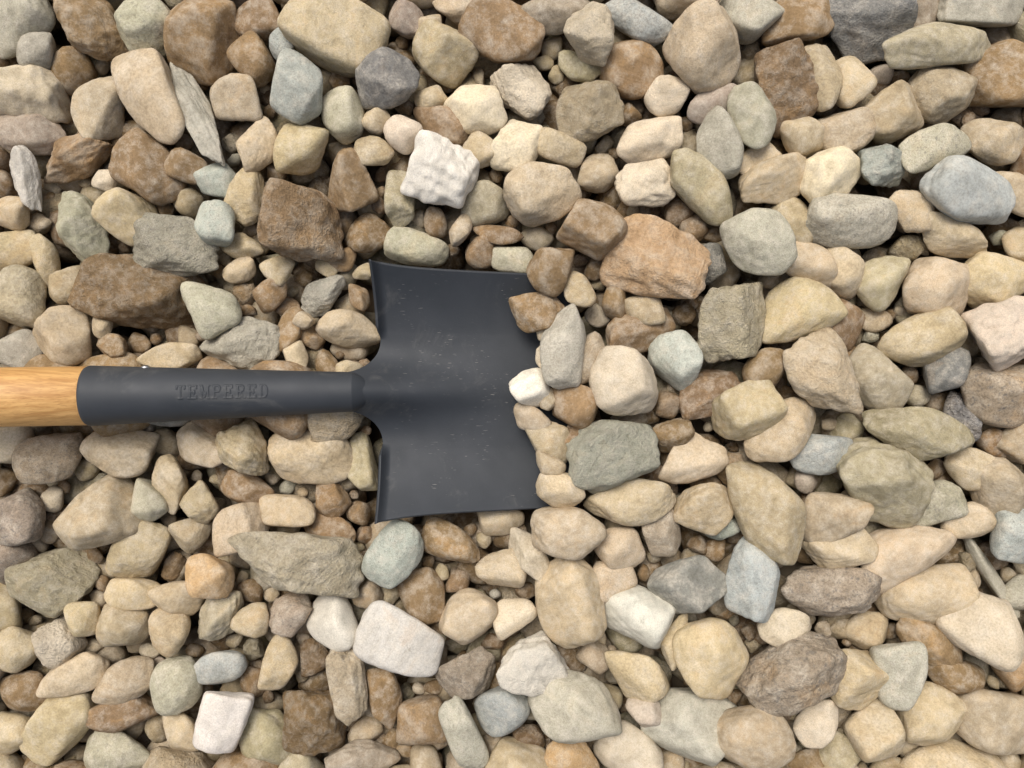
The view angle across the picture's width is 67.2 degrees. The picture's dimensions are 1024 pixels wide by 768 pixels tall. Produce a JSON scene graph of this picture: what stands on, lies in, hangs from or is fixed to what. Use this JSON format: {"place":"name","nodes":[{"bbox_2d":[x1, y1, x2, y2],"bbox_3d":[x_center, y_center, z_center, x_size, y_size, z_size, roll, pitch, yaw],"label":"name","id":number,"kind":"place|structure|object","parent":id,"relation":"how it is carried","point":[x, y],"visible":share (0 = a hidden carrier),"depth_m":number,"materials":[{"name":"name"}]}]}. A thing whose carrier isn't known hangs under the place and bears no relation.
{"place":"outdoors","nodes":[
{"label":"outdoors","id":0,"kind":"place"},
{"bbox_2d":[0,0,1023,767],"bbox_3d":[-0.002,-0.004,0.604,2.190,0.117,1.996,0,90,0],"label":"river rock gravel","id":1,"kind":"structure","parent":0,"point":[138,148],"depth_m":0.58,"materials":[{"name":"beige gravel"}]},
{"bbox_2d":[0,259,578,523],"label":"square shovel","id":2,"kind":"object","parent":1,"relation":"on","point":[426,391],"visible":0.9,"depth_m":0.58,"materials":[{"name":"ash wood"},{"name":"steel"}]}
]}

